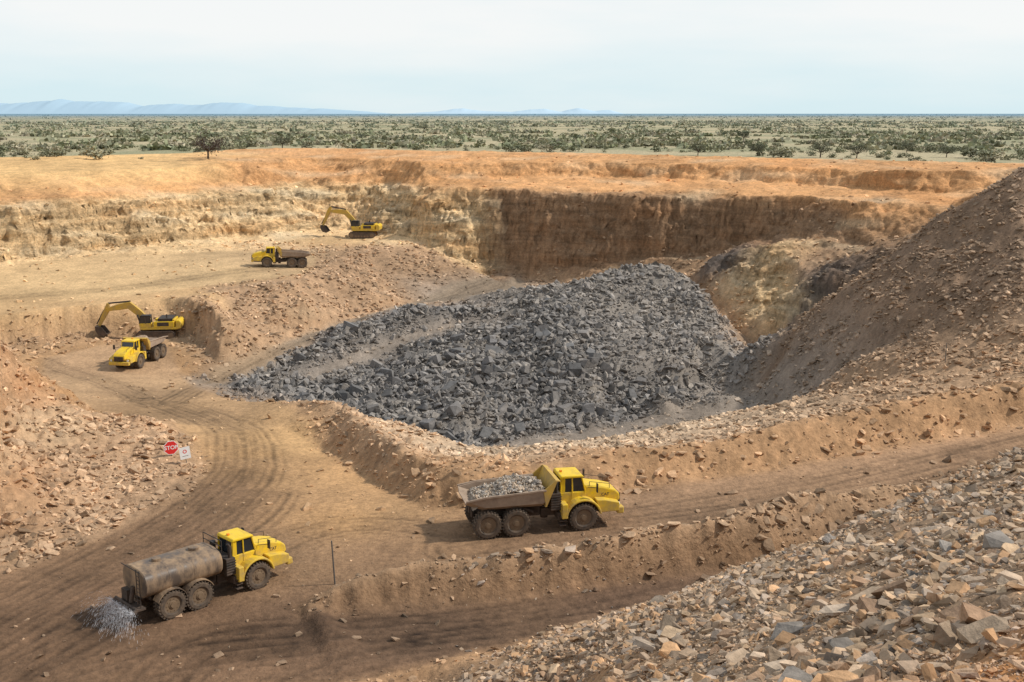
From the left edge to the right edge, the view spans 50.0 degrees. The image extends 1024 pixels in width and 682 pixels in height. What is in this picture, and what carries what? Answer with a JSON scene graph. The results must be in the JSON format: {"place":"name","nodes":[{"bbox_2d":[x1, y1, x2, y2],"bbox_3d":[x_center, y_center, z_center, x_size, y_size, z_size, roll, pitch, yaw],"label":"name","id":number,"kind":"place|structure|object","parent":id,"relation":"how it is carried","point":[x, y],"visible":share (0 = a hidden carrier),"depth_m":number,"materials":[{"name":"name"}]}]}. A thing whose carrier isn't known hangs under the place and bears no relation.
{"place":"outdoors","nodes":[
{"label":"outdoors","id":0,"kind":"place"},
{"bbox_2d":[0,99,389,113],"bbox_3d":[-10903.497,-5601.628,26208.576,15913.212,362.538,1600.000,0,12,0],"label":"hills","id":1,"kind":"structure","parent":0,"point":[60,106],"depth_m":25961.64,"materials":[{"name":"blue"}]},
{"bbox_2d":[0,114,1023,681],"bbox_3d":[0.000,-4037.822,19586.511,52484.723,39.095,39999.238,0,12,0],"label":"ground","id":2,"kind":"structure","parent":0,"point":[692,212],"depth_m":137.06,"materials":[{"name":"soil"}]},
{"bbox_2d":[5,142,34,154],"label":"shrub","id":3,"kind":"object","parent":2,"relation":"on","point":[21,146],"visible":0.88,"depth_m":276.69,"materials":[{"name":"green plant"}]},
{"bbox_2d":[43,150,60,156],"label":"shrub","id":4,"kind":"object","parent":2,"relation":"on","point":[57,153],"visible":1,"depth_m":260.15,"materials":[{"name":"green plant"}]},
{"bbox_2d":[76,145,100,155],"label":"shrub","id":5,"kind":"object","parent":2,"relation":"on","point":[89,149],"visible":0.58,"depth_m":266.77,"materials":[{"name":"green plant"}]},
{"bbox_2d":[77,149,107,158],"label":"shrub","id":6,"kind":"object","parent":2,"relation":"on","point":[94,154],"visible":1,"depth_m":257.71,"materials":[{"name":"green plant"}]},
{"bbox_2d":[72,591,144,642],"bbox_3d":[-21.561,14.740,58.799,6.968,1.328,2.875,11,16,43],"label":"water spray","id":7,"kind":"object","parent":2,"relation":"on","point":[114,604],"visible":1,"depth_m":58.70,"materials":[{"name":"liquid"}]},
{"bbox_2d":[109,335,167,367],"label":"haul truck","id":8,"kind":"object","parent":2,"relation":"on","point":[136,351],"visible":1,"depth_m":145.41,"materials":[{"name":"yellow paint"}]},
{"bbox_2d":[95,300,184,338],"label":"excavator","id":9,"kind":"object","parent":2,"relation":"on","point":[163,325],"visible":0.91,"depth_m":161.45,"materials":[{"name":"yellow paint"}]},
{"bbox_2d":[164,441,177,455],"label":"stop sign","id":10,"kind":"object","parent":2,"relation":"on","point":[170,447],"visible":1,"depth_m":89.61,"materials":[{"name":"red"}]},
{"bbox_2d":[179,446,190,462],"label":"notice board","id":11,"kind":"object","parent":2,"relation":"on","point":[184,452],"visible":1,"depth_m":88.61,"materials":[{"name":"grey"}]},
{"bbox_2d":[112,527,292,619],"bbox_3d":[-17.470,12.899,62.596,2.992,3.488,10.164,11,15,43],"label":"water truck","id":12,"kind":"object","parent":2,"relation":"on","point":[173,584],"visible":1,"depth_m":61.09,"materials":[{"name":"yellow paint"}]},
{"bbox_2d":[188,132,227,158],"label":"acacia tree","id":13,"kind":"object","parent":2,"relation":"on","point":[215,144],"visible":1,"depth_m":263.13,"materials":[{"name":"green plant"}]},
{"bbox_2d":[239,138,256,146],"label":"shrub","id":14,"kind":"object","parent":2,"relation":"on","point":[249,142],"visible":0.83,"depth_m":342.89,"materials":[{"name":"green plant"}]},
{"bbox_2d":[251,246,309,267],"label":"haul truck","id":15,"kind":"object","parent":2,"relation":"on","point":[271,254],"visible":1,"depth_m":198.78,"materials":[{"name":"yellow paint"}]},
{"bbox_2d":[272,134,293,147],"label":"acacia tree","id":16,"kind":"object","parent":2,"relation":"on","point":[285,140],"visible":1,"depth_m":330.68,"materials":[{"name":"green plant"}]},
{"bbox_2d":[293,353,305,360],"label":"ore boulder","id":17,"kind":"object","parent":2,"relation":"on","point":[299,356],"visible":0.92,"depth_m":158.63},
{"bbox_2d":[331,540,335,583],"bbox_3d":[-10.419,13.066,64.067,0.100,3.000,0.100,-2,12,0],"label":"marker post","id":18,"kind":"object","parent":2,"relation":"on","point":[333,562],"visible":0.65,"depth_m":64.00,"materials":[{"name":"brown"}]},
{"bbox_2d":[338,389,353,399],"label":"ore boulder","id":19,"kind":"object","parent":2,"relation":"on","point":[344,394],"visible":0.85,"depth_m":146.93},
{"bbox_2d":[320,206,381,237],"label":"excavator","id":20,"kind":"object","parent":2,"relation":"on","point":[369,229],"visible":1,"depth_m":238.53,"materials":[{"name":"yellow paint"}]},
{"bbox_2d":[343,321,358,332],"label":"ore boulder","id":21,"kind":"object","parent":2,"relation":"on","point":[355,327],"visible":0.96,"depth_m":165.20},
{"bbox_2d":[348,384,363,394],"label":"ore boulder","id":22,"kind":"object","parent":2,"relation":"on","point":[355,388],"visible":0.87,"depth_m":149.44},
{"bbox_2d":[367,403,379,413],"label":"ore boulder","id":23,"kind":"object","parent":2,"relation":"on","point":[371,408],"visible":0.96,"depth_m":143.02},
{"bbox_2d":[370,359,381,367],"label":"ore boulder","id":24,"kind":"object","parent":2,"relation":"on","point":[374,362],"visible":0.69,"depth_m":158.31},
{"bbox_2d":[380,367,393,376],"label":"ore boulder","id":25,"kind":"object","parent":2,"relation":"on","point":[385,371],"visible":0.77,"depth_m":154.29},
{"bbox_2d":[381,388,393,397],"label":"ore boulder","id":26,"kind":"object","parent":2,"relation":"on","point":[388,393],"visible":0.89,"depth_m":149.18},
{"bbox_2d":[404,367,415,375],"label":"ore boulder","id":27,"kind":"object","parent":2,"relation":"on","point":[411,371],"visible":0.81,"depth_m":154.20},
{"bbox_2d":[415,403,427,410],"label":"ore boulder","id":28,"kind":"object","parent":2,"relation":"on","point":[423,407],"visible":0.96,"depth_m":143.58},
{"bbox_2d":[419,418,436,430],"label":"ore boulder","id":29,"kind":"object","parent":2,"relation":"on","point":[428,424],"visible":0.96,"depth_m":138.86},
{"bbox_2d":[444,351,455,360],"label":"ore boulder","id":30,"kind":"object","parent":2,"relation":"on","point":[449,356],"visible":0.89,"depth_m":157.31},
{"bbox_2d":[445,400,462,416],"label":"ore boulder","id":31,"kind":"object","parent":2,"relation":"on","point":[454,409],"visible":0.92,"depth_m":140.30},
{"bbox_2d":[450,333,464,340],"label":"ore boulder","id":32,"kind":"object","parent":2,"relation":"on","point":[454,337],"visible":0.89,"depth_m":163.80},
{"bbox_2d":[449,347,466,353],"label":"ore boulder","id":33,"kind":"object","parent":2,"relation":"on","point":[457,350],"visible":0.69,"depth_m":159.37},
{"bbox_2d":[474,375,483,386],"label":"ore boulder","id":34,"kind":"object","parent":2,"relation":"on","point":[478,380],"visible":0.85,"depth_m":151.01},
{"bbox_2d":[192,261,771,446],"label":"black ore rubble","id":35,"kind":"object","parent":2,"relation":"on","point":[256,385],"visible":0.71,"depth_m":158.99,"materials":[{"name":"stone"}]},
{"bbox_2d":[386,376,401,384],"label":"ore boulder","id":36,"kind":"object","parent":35,"relation":"on","point":[393,379],"visible":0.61,"depth_m":152.15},
{"bbox_2d":[428,353,441,363],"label":"ore boulder","id":37,"kind":"object","parent":35,"relation":"on","point":[436,358],"visible":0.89,"depth_m":156.18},
{"bbox_2d":[441,381,456,390],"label":"ore boulder","id":38,"kind":"object","parent":35,"relation":"on","point":[449,385],"visible":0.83,"depth_m":147.62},
{"bbox_2d":[485,344,500,353],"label":"ore boulder","id":39,"kind":"object","parent":35,"relation":"on","point":[496,349],"visible":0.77,"depth_m":158.87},
{"bbox_2d":[568,362,582,375],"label":"ore boulder","id":40,"kind":"object","parent":35,"relation":"on","point":[575,367],"visible":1,"depth_m":151.41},
{"bbox_2d":[581,358,594,368],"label":"ore boulder","id":41,"kind":"object","parent":35,"relation":"on","point":[586,363],"visible":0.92,"depth_m":154.27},
{"bbox_2d":[587,357,598,364],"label":"ore boulder","id":42,"kind":"object","parent":35,"relation":"on","point":[593,360],"visible":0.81,"depth_m":155.81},
{"bbox_2d":[595,406,609,417],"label":"ore boulder","id":43,"kind":"object","parent":35,"relation":"on","point":[601,411],"visible":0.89,"depth_m":145.63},
{"bbox_2d":[600,361,611,373],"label":"ore boulder","id":44,"kind":"object","parent":35,"relation":"on","point":[606,367],"visible":1,"depth_m":155.67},
{"bbox_2d":[478,426,493,438],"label":"ore boulder","id":45,"kind":"object","parent":2,"relation":"on","point":[485,431],"visible":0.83,"depth_m":137.97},
{"bbox_2d":[481,356,494,364],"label":"ore boulder","id":46,"kind":"object","parent":2,"relation":"on","point":[487,360],"visible":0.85,"depth_m":154.94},
{"bbox_2d":[481,365,496,373],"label":"ore boulder","id":47,"kind":"object","parent":2,"relation":"on","point":[487,369],"visible":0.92,"depth_m":152.07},
{"bbox_2d":[497,402,508,413],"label":"ore boulder","id":48,"kind":"object","parent":2,"relation":"on","point":[502,407],"visible":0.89,"depth_m":142.98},
{"bbox_2d":[0,154,1023,681],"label":"loose rubble","id":49,"kind":"object","parent":2,"relation":"on","point":[806,566],"visible":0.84,"depth_m":64.82,"materials":[{"name":"stone"}]},
{"bbox_2d":[0,114,1023,151],"bbox_3d":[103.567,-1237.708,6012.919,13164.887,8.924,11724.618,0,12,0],"label":"distant scrub","id":50,"kind":"object","parent":2,"relation":"on","point":[611,137],"visible":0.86,"depth_m":514.78,"materials":[{"name":"green plant"}]},
{"bbox_2d":[501,143,528,151],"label":"shrub","id":51,"kind":"object","parent":2,"relation":"on","point":[510,149],"visible":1,"depth_m":299.21,"materials":[{"name":"green plant"}]},
{"bbox_2d":[514,422,525,434],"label":"ore boulder","id":52,"kind":"object","parent":2,"relation":"on","point":[519,427],"visible":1,"depth_m":138.34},
{"bbox_2d":[520,366,529,374],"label":"ore boulder","id":53,"kind":"object","parent":2,"relation":"on","point":[524,370],"visible":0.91,"depth_m":152.52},
{"bbox_2d":[457,465,623,539],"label":"haul truck","id":54,"kind":"object","parent":2,"relation":"on","point":[575,497],"visible":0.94,"depth_m":72.22,"materials":[{"name":"yellow paint"}]},
{"bbox_2d":[468,473,544,510],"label":"rock load","id":55,"kind":"object","parent":54,"relation":"in","point":[511,483],"visible":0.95,"depth_m":71.91},
{"bbox_2d":[548,663,559,672],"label":"stone block","id":56,"kind":"object","parent":2,"relation":"on","point":[553,668],"depth_m":49.15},
{"bbox_2d":[550,391,558,402],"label":"ore boulder","id":57,"kind":"object","parent":2,"relation":"on","point":[553,395],"visible":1,"depth_m":147.40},
{"bbox_2d":[553,380,565,386],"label":"ore boulder","id":58,"kind":"object","parent":2,"relation":"on","point":[559,383],"visible":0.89,"depth_m":149.68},
{"bbox_2d":[557,403,573,412],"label":"ore boulder","id":59,"kind":"object","parent":2,"relation":"on","point":[567,407],"visible":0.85,"depth_m":145.28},
{"bbox_2d":[552,143,583,151],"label":"shrub","id":60,"kind":"object","parent":2,"relation":"on","point":[572,148],"visible":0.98,"depth_m":301.72,"materials":[{"name":"green plant"}]},
{"bbox_2d":[578,330,589,337],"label":"ore boulder","id":61,"kind":"object","parent":2,"relation":"on","point":[584,333],"visible":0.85,"depth_m":162.94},
{"bbox_2d":[582,403,594,412],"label":"ore boulder","id":62,"kind":"object","parent":2,"relation":"on","point":[588,407],"visible":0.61,"depth_m":145.13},
{"bbox_2d":[628,388,637,399],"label":"ore boulder","id":63,"kind":"object","parent":2,"relation":"on","point":[632,392],"visible":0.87,"depth_m":152.79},
{"bbox_2d":[635,639,654,651],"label":"stone block","id":64,"kind":"object","parent":2,"relation":"on","point":[645,644],"depth_m":37.25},
{"bbox_2d":[646,595,665,605],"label":"stone block","id":65,"kind":"object","parent":2,"relation":"on","point":[658,598],"depth_m":53.05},
{"bbox_2d":[652,670,663,678],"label":"stone block","id":66,"kind":"object","parent":2,"relation":"on","point":[657,674],"depth_m":31.29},
{"bbox_2d":[660,613,675,630],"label":"stone block","id":67,"kind":"object","parent":2,"relation":"on","point":[667,619],"depth_m":40.25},
{"bbox_2d":[658,641,680,658],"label":"stone block","id":68,"kind":"object","parent":2,"relation":"on","point":[666,649],"depth_m":33.88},
{"bbox_2d":[660,625,684,639],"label":"stone block","id":69,"kind":"object","parent":2,"relation":"on","point":[669,632],"depth_m":37.55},
{"bbox_2d":[689,142,705,154],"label":"acacia tree","id":70,"kind":"object","parent":2,"relation":"on","point":[695,147],"visible":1,"depth_m":273.30,"materials":[{"name":"green plant"}]},
{"bbox_2d":[692,672,710,681],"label":"stone block","id":71,"kind":"object","parent":2,"relation":"on","point":[696,677],"depth_m":23.92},
{"bbox_2d":[697,142,724,151],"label":"shrub","id":72,"kind":"object","parent":2,"relation":"on","point":[707,147],"visible":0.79,"depth_m":294.83,"materials":[{"name":"green plant"}]},
{"bbox_2d":[716,628,737,639],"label":"stone block","id":73,"kind":"object","parent":2,"relation":"on","point":[727,633],"depth_m":32.72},
{"bbox_2d":[725,648,750,662],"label":"stone block","id":74,"kind":"object","parent":2,"relation":"on","point":[737,655],"depth_m":28.08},
{"bbox_2d":[747,586,760,599],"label":"stone block","id":75,"kind":"object","parent":2,"relation":"on","point":[753,592],"depth_m":37.52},
{"bbox_2d":[747,141,768,155],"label":"acacia tree","id":76,"kind":"object","parent":2,"relation":"on","point":[762,147],"visible":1,"depth_m":268.98,"materials":[{"name":"green plant"}]},
{"bbox_2d":[763,659,785,673],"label":"stone block","id":77,"kind":"object","parent":2,"relation":"on","point":[772,667],"depth_m":24.59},
{"bbox_2d":[768,646,781,661],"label":"stone block","id":78,"kind":"object","parent":2,"relation":"on","point":[774,654],"depth_m":25.99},
{"bbox_2d":[765,147,792,157],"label":"shrub","id":79,"kind":"object","parent":2,"relation":"on","point":[776,153],"visible":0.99,"depth_m":262.33,"materials":[{"name":"green plant"}]},
{"bbox_2d":[771,621,803,640],"bbox_3d":[7.288,7.615,28.890,0.896,0.357,0.994,-4,-3,19],"label":"stone block","id":80,"kind":"object","parent":2,"relation":"on","point":[794,627],"depth_m":28.75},
{"bbox_2d":[787,644,799,660],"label":"stone block","id":81,"kind":"object","parent":2,"relation":"on","point":[793,650],"depth_m":25.35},
{"bbox_2d":[777,666,812,681],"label":"stone block","id":82,"kind":"object","parent":2,"relation":"on","point":[794,672],"depth_m":19.99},
{"bbox_2d":[807,139,833,157],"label":"acacia tree","id":83,"kind":"object","parent":2,"relation":"on","point":[822,147],"visible":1,"depth_m":260.10,"materials":[{"name":"green plant"}]},
{"bbox_2d":[822,534,835,543],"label":"stone block","id":84,"kind":"object","parent":2,"relation":"on","point":[827,538],"depth_m":45.66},
{"bbox_2d":[821,585,839,592],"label":"stone block","id":85,"kind":"object","parent":2,"relation":"on","point":[827,588],"depth_m":33.77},
{"bbox_2d":[818,603,849,615],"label":"stone block","id":86,"kind":"object","parent":2,"relation":"on","point":[835,610],"depth_m":28.22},
{"bbox_2d":[821,629,855,652],"bbox_3d":[7.182,6.705,23.991,0.963,0.265,0.502,-43,8,42],"label":"stone block","id":87,"kind":"object","parent":2,"relation":"on","point":[850,634],"depth_m":23.96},
{"bbox_2d":[833,555,844,568],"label":"stone block","id":88,"kind":"object","parent":2,"relation":"on","point":[839,560],"depth_m":36.76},
{"bbox_2d":[821,670,858,681],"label":"stone block","id":89,"kind":"object","parent":2,"relation":"on","point":[839,675],"depth_m":18.77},
{"bbox_2d":[828,637,854,647],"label":"stone block","id":90,"kind":"object","parent":2,"relation":"on","point":[842,642],"depth_m":23.24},
{"bbox_2d":[839,583,856,590],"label":"stone block","id":91,"kind":"object","parent":2,"relation":"on","point":[845,586],"depth_m":32.44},
{"bbox_2d":[843,532,855,543],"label":"stone block","id":92,"kind":"object","parent":2,"relation":"on","point":[849,537],"depth_m":42.89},
{"bbox_2d":[847,143,868,157],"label":"acacia tree","id":93,"kind":"object","parent":2,"relation":"on","point":[859,146],"visible":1,"depth_m":255.81,"materials":[{"name":"green plant"}]},
{"bbox_2d":[844,675,874,681],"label":"stone block","id":94,"kind":"object","parent":2,"relation":"on","point":[870,678],"depth_m":18.21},
{"bbox_2d":[852,576,870,586],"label":"stone block","id":95,"kind":"object","parent":2,"relation":"on","point":[857,581],"depth_m":32.43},
{"bbox_2d":[849,586,880,603],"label":"stone block","id":96,"kind":"object","parent":2,"relation":"on","point":[866,592],"depth_m":28.56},
{"bbox_2d":[857,596,880,612],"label":"stone block","id":97,"kind":"object","parent":2,"relation":"on","point":[868,604],"depth_m":26.45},
{"bbox_2d":[871,579,906,598],"bbox_3d":[9.633,6.410,28.036,0.920,0.336,0.481,-20,-2,6],"label":"stone block","id":98,"kind":"object","parent":2,"relation":"on","point":[898,584],"depth_m":27.94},
{"bbox_2d":[884,135,901,144],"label":"shrub","id":99,"kind":"object","parent":2,"relation":"on","point":[894,140],"visible":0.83,"depth_m":340.87,"materials":[{"name":"green plant"}]},
{"bbox_2d":[900,614,914,626],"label":"stone block","id":100,"kind":"object","parent":2,"relation":"on","point":[906,621],"depth_m":22.82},
{"bbox_2d":[927,551,947,562],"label":"stone block","id":101,"kind":"object","parent":2,"relation":"on","point":[933,557],"depth_m":30.24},
{"bbox_2d":[933,620,958,646],"bbox_3d":[7.969,5.417,19.933,0.241,0.833,0.456,-45,3,41],"label":"stone block","id":102,"kind":"object","parent":2,"relation":"on","point":[945,634],"depth_m":19.82,"materials":[{"name":"stone"}]},
{"bbox_2d":[939,539,952,551],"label":"stone block","id":103,"kind":"object","parent":2,"relation":"on","point":[945,546],"depth_m":32.79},
{"bbox_2d":[936,143,955,156],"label":"acacia tree","id":104,"kind":"object","parent":2,"relation":"on","point":[939,150],"visible":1,"depth_m":260.27,"materials":[{"name":"green plant"}]},
{"bbox_2d":[939,603,980,622],"bbox_3d":[8.771,5.389,21.297,0.790,0.227,0.890,-24,8,7],"label":"stone block","id":105,"kind":"object","parent":2,"relation":"on","point":[952,612],"depth_m":21.52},
{"bbox_2d":[957,145,983,157],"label":"shrub","id":106,"kind":"object","parent":2,"relation":"on","point":[971,151],"visible":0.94,"depth_m":257.25,"materials":[{"name":"green plant"}]},
{"bbox_2d":[970,531,983,541],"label":"stone block","id":107,"kind":"object","parent":2,"relation":"on","point":[978,536],"depth_m":32.54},
{"bbox_2d":[959,602,999,623],"bbox_3d":[8.749,5.238,20.291,1.158,0.300,1.070,19,-22,13],"label":"stone block","id":108,"kind":"object","parent":2,"relation":"on","point":[968,614],"depth_m":20.00,"materials":[{"name":"stone"}]},
{"bbox_2d":[956,615,1009,644],"bbox_3d":[8.385,5.146,19.444,0.906,0.162,0.738,-24,14,6],"label":"stone block","id":109,"kind":"object","parent":2,"relation":"on","point":[970,634],"depth_m":19.46,"materials":[{"name":"stone"}]},
{"bbox_2d":[976,515,997,526],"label":"stone block","id":110,"kind":"object","parent":2,"relation":"on","point":[982,522],"depth_m":34.11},
{"bbox_2d":[975,148,1000,157],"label":"shrub","id":111,"kind":"object","parent":2,"relation":"on","point":[982,153],"visible":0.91,"depth_m":252.23,"materials":[{"name":"green plant"}]},
{"bbox_2d":[981,588,996,593],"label":"stone block","id":112,"kind":"object","parent":2,"relation":"on","point":[990,591],"depth_m":22.19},
{"bbox_2d":[982,155,1006,162],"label":"shrub","id":113,"kind":"object","parent":2,"relation":"on","point":[990,159],"visible":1,"depth_m":233.79,"materials":[{"name":"green plant"}]},
{"bbox_2d":[982,530,1014,549],"bbox_3d":[12.972,5.387,28.787,1.107,0.381,1.215,1,13,-30],"label":"stone block","id":114,"kind":"object","parent":2,"relation":"on","point":[995,539],"depth_m":28.77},
{"bbox_2d":[996,584,1006,593],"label":"stone block","id":115,"kind":"object","parent":2,"relation":"on","point":[1001,588],"depth_m":21.96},
{"bbox_2d":[997,576,1008,584],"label":"stone block","id":116,"kind":"object","parent":2,"relation":"on","point":[1001,580],"depth_m":22.75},
{"bbox_2d":[1001,543,1019,552],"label":"stone block","id":117,"kind":"object","parent":2,"relation":"on","point":[1009,547],"depth_m":27.11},
{"bbox_2d":[0,0,1023,113],"label":"sky","id":118,"kind":"structure","parent":0,"point":[379,56],"materials":[{"name":"white"}]},
{"bbox_2d":[405,108,623,113],"bbox_3d":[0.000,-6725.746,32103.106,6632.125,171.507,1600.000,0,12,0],"label":"distant hills","id":119,"kind":"structure","parent":0,"point":[530,111],"depth_m":31818.17,"materials":[{"name":"blue"}]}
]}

